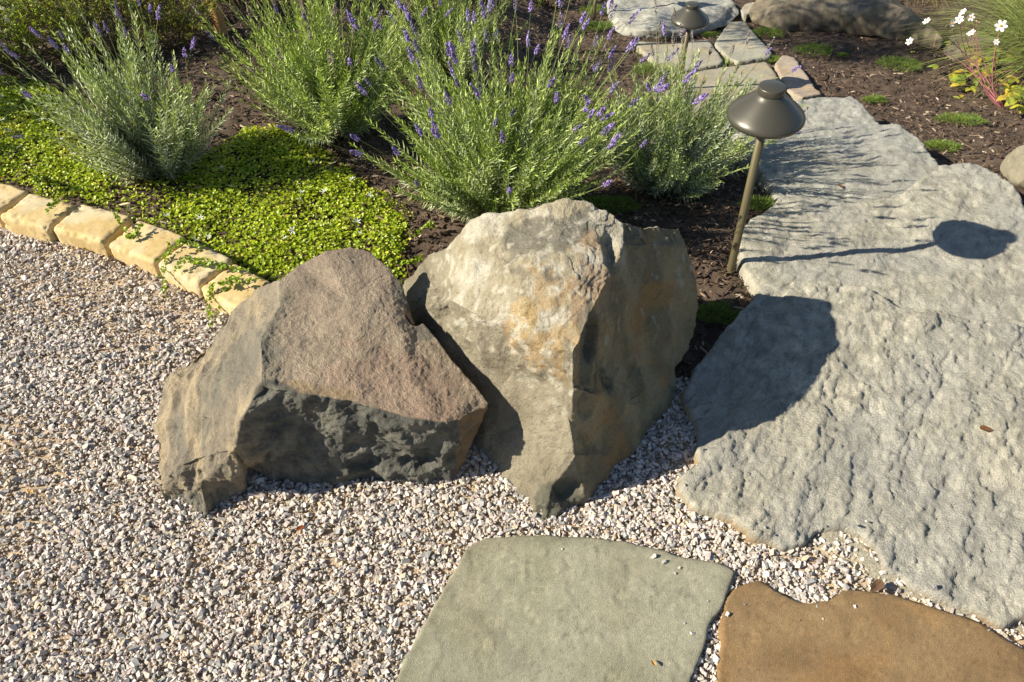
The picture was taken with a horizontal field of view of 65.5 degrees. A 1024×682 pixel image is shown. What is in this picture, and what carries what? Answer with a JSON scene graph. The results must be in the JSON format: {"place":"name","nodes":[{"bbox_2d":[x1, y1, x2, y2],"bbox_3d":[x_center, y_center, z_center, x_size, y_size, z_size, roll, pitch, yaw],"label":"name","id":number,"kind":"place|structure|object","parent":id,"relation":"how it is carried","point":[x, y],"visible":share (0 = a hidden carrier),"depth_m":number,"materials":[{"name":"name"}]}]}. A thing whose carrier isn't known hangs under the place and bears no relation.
{"place":"outdoors","nodes":[
{"label":"outdoors","id":0,"kind":"place"},
{"bbox_2d":[0,227,1023,681],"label":"gravel","id":1,"kind":"structure","parent":0,"point":[64,507],"depth_m":1.78,"materials":[{"name":"grey gravel"}]},
{"bbox_2d":[870,579,884,591],"bbox_3d":[0.765,0.515,1.672,0.040,0.007,0.021,-23,51,-20],"label":"fallen leaf","id":2,"kind":"object","parent":1,"relation":"on","point":[877,584],"visible":1,"depth_m":1.67,"materials":[{"name":"brown plant"}]},
{"bbox_2d":[0,0,1023,681],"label":"ground","id":3,"kind":"structure","parent":0,"point":[714,330],"depth_m":2.52,"materials":[{"name":"soil"}]},
{"bbox_2d":[0,183,28,227],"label":"edging block","id":4,"kind":"structure","parent":3,"relation":"on","point":[11,197],"depth_m":2.53,"materials":[{"name":"stone"}]},
{"bbox_2d":[0,0,40,25],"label":"boulder","id":5,"kind":"object","parent":3,"relation":"on","point":[7,21],"visible":0.06,"depth_m":3.66,"materials":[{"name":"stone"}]},
{"bbox_2d":[0,0,70,74],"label":"twiggy shrub","id":6,"kind":"object","parent":3,"relation":"on","point":[16,38],"visible":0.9,"depth_m":3.20,"materials":[{"name":"green plant"}]},
{"bbox_2d":[1,194,76,244],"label":"edging block","id":7,"kind":"structure","parent":3,"relation":"on","point":[27,216],"depth_m":2.47,"materials":[{"name":"stone"}]},
{"bbox_2d":[0,0,77,28],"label":"twiggy shrub","id":8,"kind":"object","parent":3,"relation":"on","point":[4,2],"visible":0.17,"depth_m":3.56,"materials":[{"name":"green plant"}]},
{"bbox_2d":[0,0,119,59],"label":"twiggy shrub","id":9,"kind":"object","parent":3,"relation":"on","point":[74,17],"visible":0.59,"depth_m":3.30,"materials":[{"name":"green plant"}]},
{"bbox_2d":[1,0,146,57],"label":"twiggy shrub","id":10,"kind":"object","parent":3,"relation":"on","point":[64,9],"visible":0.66,"depth_m":3.26,"materials":[{"name":"green plant"}]},
{"bbox_2d":[54,205,133,258],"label":"edging block","id":11,"kind":"structure","parent":3,"relation":"on","point":[90,228],"depth_m":2.43,"materials":[{"name":"stone"}]},
{"bbox_2d":[0,0,233,186],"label":"lavender plant","id":12,"kind":"object","parent":3,"relation":"on","point":[147,143],"visible":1,"depth_m":2.53,"materials":[{"name":"green plant"}]},
{"bbox_2d":[75,0,180,27],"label":"twiggy shrub","id":13,"kind":"object","parent":3,"relation":"on","point":[146,14],"visible":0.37,"depth_m":3.59,"materials":[{"name":"green plant"}]},
{"bbox_2d":[109,221,185,277],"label":"edging block","id":14,"kind":"structure","parent":3,"relation":"on","point":[145,248],"depth_m":2.37,"materials":[{"name":"stone"}]},
{"bbox_2d":[104,0,222,51],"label":"twiggy shrub","id":15,"kind":"object","parent":3,"relation":"on","point":[182,24],"visible":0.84,"depth_m":3.40,"materials":[{"name":"green plant"}]},
{"bbox_2d":[159,241,232,297],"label":"edging block","id":16,"kind":"structure","parent":3,"relation":"on","point":[190,277],"depth_m":2.31,"materials":[{"name":"stone"}]},
{"bbox_2d":[206,0,227,37],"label":"wooden stake","id":17,"kind":"object","parent":3,"relation":"on","point":[218,22],"visible":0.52,"depth_m":3.56,"materials":[{"name":"brown wood"}]},
{"bbox_2d":[0,74,436,326],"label":"ground cover","id":18,"kind":"object","parent":3,"relation":"on","point":[254,136],"visible":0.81,"depth_m":2.61,"materials":[{"name":"green plant"}]},
{"bbox_2d":[201,264,270,316],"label":"edging block","id":19,"kind":"structure","parent":3,"relation":"on","point":[231,299],"depth_m":2.24,"materials":[{"name":"stone"}]},
{"bbox_2d":[219,0,271,10],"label":"twiggy shrub","id":20,"kind":"object","parent":3,"relation":"on","point":[237,4],"visible":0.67,"depth_m":3.79,"materials":[{"name":"green plant"}]},
{"bbox_2d":[169,0,452,148],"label":"lavender plant","id":21,"kind":"object","parent":3,"relation":"on","point":[325,99],"visible":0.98,"depth_m":2.71,"materials":[{"name":"green plant"}]},
{"bbox_2d":[153,247,487,519],"bbox_3d":[-0.480,0.122,1.925,0.777,0.428,0.538,-11,48,-10],"label":"boulder","id":22,"kind":"object","parent":3,"relation":"on","point":[335,367],"visible":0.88,"depth_m":1.80,"materials":[{"name":"stone"}]},
{"bbox_2d":[404,0,440,17],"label":"twiggy shrub","id":23,"kind":"object","parent":3,"relation":"on","point":[426,2],"visible":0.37,"depth_m":4.17,"materials":[{"name":"green plant"}]},
{"bbox_2d":[349,0,527,93],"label":"lavender plant","id":24,"kind":"object","parent":3,"relation":"on","point":[451,32],"visible":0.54,"depth_m":3.49,"materials":[{"name":"green plant"}]},
{"bbox_2d":[277,0,708,224],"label":"lavender plant","id":25,"kind":"object","parent":3,"relation":"on","point":[532,162],"visible":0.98,"depth_m":2.33,"materials":[{"name":"green plant"}]},
{"bbox_2d":[0,0,1023,382],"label":"bark mulch","id":26,"kind":"object","parent":3,"relation":"on","point":[660,196],"visible":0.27,"depth_m":3.16,"materials":[{"name":"brown wood"}]},
{"bbox_2d":[630,60,676,77],"bbox_3d":[0.848,-1.578,4.604,0.332,0.092,0.280,0,47,0],"label":"creeping thyme","id":27,"kind":"object","parent":26,"relation":"on","point":[646,67],"visible":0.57,"depth_m":4.59,"materials":[{"name":"green plant"}]},
{"bbox_2d":[728,141,748,153],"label":"creeping thyme","id":28,"kind":"object","parent":26,"relation":"on","point":[742,146],"visible":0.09,"depth_m":3.28,"materials":[{"name":"green plant"}]},
{"bbox_2d":[934,111,987,125],"bbox_3d":[2.116,-1.052,3.754,0.247,0.094,0.197,0,47,0],"label":"creeping thyme","id":29,"kind":"object","parent":26,"relation":"on","point":[964,117],"visible":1,"depth_m":3.74,"materials":[{"name":"green plant"}]},
{"bbox_2d":[403,198,697,522],"bbox_3d":[0.136,-0.038,1.964,0.674,0.596,0.795,-18,50,-16],"label":"boulder","id":30,"kind":"object","parent":3,"relation":"on","point":[562,330],"visible":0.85,"depth_m":1.82,"materials":[{"name":"stone"}]},
{"bbox_2d":[533,0,570,8],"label":"twiggy shrub","id":31,"kind":"object","parent":3,"relation":"on","point":[548,3],"visible":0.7,"depth_m":5.75,"materials":[{"name":"green plant"}]},
{"bbox_2d":[395,534,734,681],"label":"flagstone","id":32,"kind":"object","parent":3,"relation":"on","point":[539,608],"visible":1,"depth_m":1.64,"materials":[{"name":"grey stone"}]},
{"bbox_2d":[579,3,606,13],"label":"creeping thyme","id":33,"kind":"object","parent":3,"relation":"on","point":[590,7],"visible":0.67,"depth_m":5.68,"materials":[{"name":"green plant"}]},
{"bbox_2d":[592,0,596,20],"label":"path light","id":34,"kind":"object","parent":3,"relation":"on","point":[594,10],"depth_m":5.48,"materials":[{"name":"brown metal"}]},
{"bbox_2d":[579,20,613,31],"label":"creeping thyme","id":35,"kind":"object","parent":3,"relation":"on","point":[590,24],"visible":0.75,"depth_m":5.33,"materials":[{"name":"green plant"}]},
{"bbox_2d":[578,194,643,214],"bbox_3d":[0.333,-0.473,2.717,0.229,0.077,0.175,-18,49,-16],"label":"creeping thyme","id":36,"kind":"object","parent":3,"relation":"on","point":[601,199],"visible":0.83,"depth_m":2.71,"materials":[{"name":"green plant"}]},
{"bbox_2d":[607,0,738,39],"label":"stone slab","id":37,"kind":"object","parent":3,"relation":"on","point":[720,13],"visible":0.72,"depth_m":5.40,"materials":[{"name":"stone"}]},
{"bbox_2d":[632,40,722,77],"bbox_3d":[1.009,-1.697,4.824,0.506,0.190,0.647,0,47,0],"label":"flagstone","id":38,"kind":"object","parent":3,"relation":"on","point":[715,60],"visible":0.66,"depth_m":4.81,"materials":[{"name":"grey stone"}]},
{"bbox_2d":[561,0,809,204],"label":"lavender plant","id":39,"kind":"object","parent":3,"relation":"on","point":[668,159],"visible":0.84,"depth_m":2.75,"materials":[{"name":"green plant"}]},
{"bbox_2d":[671,1,708,84],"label":"path light","id":40,"kind":"object","parent":3,"relation":"on","point":[690,15],"visible":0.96,"depth_m":3.97,"materials":[{"name":"brown metal"}]},
{"bbox_2d":[700,30,720,37],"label":"creeping thyme","id":41,"kind":"object","parent":3,"relation":"on","point":[707,33],"visible":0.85,"depth_m":5.19,"materials":[{"name":"green plant"}]},
{"bbox_2d":[696,299,740,325],"bbox_3d":[0.581,-0.085,2.255,0.145,0.041,0.110,0,47,0],"label":"creeping thyme","id":42,"kind":"object","parent":3,"relation":"on","point":[712,305],"visible":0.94,"depth_m":2.25,"materials":[{"name":"green plant"}]},
{"bbox_2d":[665,62,785,121],"bbox_3d":[1.148,-1.335,4.261,0.715,0.347,1.042,0,47,0],"label":"flagstone","id":43,"kind":"object","parent":3,"relation":"on","point":[766,70],"visible":0.38,"depth_m":4.44,"materials":[{"name":"grey stone"}]},
{"bbox_2d":[722,57,733,65],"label":"creeping thyme","id":44,"kind":"object","parent":3,"relation":"on","point":[726,60],"visible":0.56,"depth_m":4.75,"materials":[{"name":"green plant"}]},
{"bbox_2d":[714,22,771,65],"bbox_3d":[1.427,-1.885,5.077,0.324,0.235,0.876,0,47,0],"label":"flagstone","id":45,"kind":"object","parent":3,"relation":"on","point":[732,33],"visible":0.89,"depth_m":4.95,"materials":[{"name":"grey stone"}]},
{"bbox_2d":[739,2,754,21],"bbox_3d":[1.685,-2.340,5.696,0.112,0.147,0.428,20,50,17],"label":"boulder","id":46,"kind":"object","parent":3,"relation":"on","point":[744,15],"visible":0.54,"depth_m":5.62,"materials":[{"name":"grey stone"}]},
{"bbox_2d":[737,193,775,213],"bbox_3d":[0.849,-0.467,2.707,0.172,0.072,0.131,0,47,0],"label":"creeping thyme","id":47,"kind":"object","parent":3,"relation":"on","point":[754,199],"visible":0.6,"depth_m":2.69,"materials":[{"name":"green plant"}]},
{"bbox_2d":[727,79,805,274],"bbox_3d":[0.647,-0.374,2.210,0.192,0.728,0.192,-1,47,1],"label":"path light","id":48,"kind":"object","parent":3,"relation":"on","point":[769,109],"visible":0.99,"depth_m":1.95,"materials":[{"name":"grey metal"}]},
{"bbox_2d":[751,26,784,37],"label":"creeping thyme","id":49,"kind":"object","parent":3,"relation":"on","point":[773,29],"visible":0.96,"depth_m":5.21,"materials":[{"name":"green plant"}]},
{"bbox_2d":[767,55,780,63],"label":"creeping thyme","id":50,"kind":"object","parent":3,"relation":"on","point":[774,58],"visible":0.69,"depth_m":4.78,"materials":[{"name":"green plant"}]},
{"bbox_2d":[774,55,821,100],"bbox_3d":[1.587,-1.466,4.484,0.166,0.259,0.825,4,47,4],"label":"flagstone","id":51,"kind":"object","parent":3,"relation":"on","point":[799,84],"visible":0.78,"depth_m":4.41,"materials":[{"name":"beige stone"}]},
{"bbox_2d":[718,96,878,147],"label":"stone slab","id":52,"kind":"structure","parent":3,"relation":"on","point":[848,110],"depth_m":3.53,"materials":[{"name":"grey stone"}]},
{"bbox_2d":[791,39,833,57],"bbox_3d":[1.848,-1.802,4.888,0.266,0.099,0.201,0,47,0],"label":"creeping thyme","id":53,"kind":"object","parent":3,"relation":"on","point":[819,46],"visible":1,"depth_m":4.87,"materials":[{"name":"green plant"}]},
{"bbox_2d":[739,123,939,202],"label":"stone slab","id":54,"kind":"structure","parent":3,"relation":"on","point":[859,162],"depth_m":2.95,"materials":[{"name":"grey stone"}]},
{"bbox_2d":[837,52,849,56],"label":"creeping thyme","id":55,"kind":"object","parent":3,"relation":"on","point":[842,54],"visible":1,"depth_m":4.86,"materials":[{"name":"green plant"}]},
{"bbox_2d":[749,0,942,49],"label":"boulder","id":56,"kind":"object","parent":3,"relation":"on","point":[881,18],"visible":0.94,"depth_m":5.22,"materials":[{"name":"stone"}]},
{"bbox_2d":[675,280,1023,631],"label":"stone slab","id":57,"kind":"structure","parent":3,"relation":"on","point":[809,406],"depth_m":1.93,"materials":[{"name":"grey stone"}]},
{"bbox_2d":[980,425,992,430],"bbox_3d":[1.146,0.212,1.924,0.031,0.006,0.018,0,47,0],"label":"fallen leaf","id":58,"kind":"object","parent":57,"relation":"on","point":[984,428],"visible":1,"depth_m":1.93,"materials":[{"name":"brown plant"}]},
{"bbox_2d":[715,581,1023,681],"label":"flagstone","id":59,"kind":"object","parent":3,"relation":"on","point":[765,634],"visible":1,"depth_m":1.60,"materials":[{"name":"brown stone"}]},
{"bbox_2d":[861,94,888,102],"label":"creeping thyme","id":60,"kind":"object","parent":3,"relation":"on","point":[871,98],"visible":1,"depth_m":4.12,"materials":[{"name":"green plant"}]},
{"bbox_2d":[736,163,1023,327],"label":"stone slab","id":61,"kind":"structure","parent":3,"relation":"on","point":[947,238],"depth_m":2.43,"materials":[{"name":"grey stone"}]},
{"bbox_2d":[875,54,923,72],"bbox_3d":[2.281,-1.634,4.679,0.299,0.081,0.252,0,47,0],"label":"creeping thyme","id":62,"kind":"object","parent":3,"relation":"on","point":[898,59],"visible":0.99,"depth_m":4.67,"materials":[{"name":"green plant"}]},
{"bbox_2d":[924,138,962,151],"bbox_3d":[1.810,-0.827,3.352,0.190,0.070,0.137,0,47,0],"label":"creeping thyme","id":63,"kind":"object","parent":3,"relation":"on","point":[952,144],"visible":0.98,"depth_m":3.34,"materials":[{"name":"green plant"}]},
{"bbox_2d":[892,0,1023,114],"bbox_3d":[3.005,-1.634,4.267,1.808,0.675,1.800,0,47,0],"label":"ornamental grass","id":64,"kind":"object","parent":3,"relation":"on","point":[1017,45],"depth_m":4.37,"materials":[{"name":"green plant"}]},
{"bbox_2d":[905,8,1023,112],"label":"flowering plant","id":65,"kind":"object","parent":3,"relation":"on","point":[1011,96],"visible":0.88,"depth_m":4.05,"materials":[{"name":"green plant"}]},
{"bbox_2d":[943,32,1002,66],"bbox_3d":[2.892,-1.902,5.053,0.315,0.278,0.858,14,48,12],"label":"boulder","id":66,"kind":"object","parent":3,"relation":"on","point":[951,52],"visible":0.48,"depth_m":4.78,"materials":[{"name":"stone"}]},
{"bbox_2d":[1000,145,1023,186],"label":"boulder","id":67,"kind":"object","parent":3,"relation":"on","point":[1012,168],"visible":1,"depth_m":2.94,"materials":[{"name":"stone"}]},
{"bbox_2d":[906,0,981,13],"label":"ornamental grass","id":68,"kind":"object","parent":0,"point":[947,4],"depth_m":5.82,"materials":[{"name":"green plant"}]}
]}

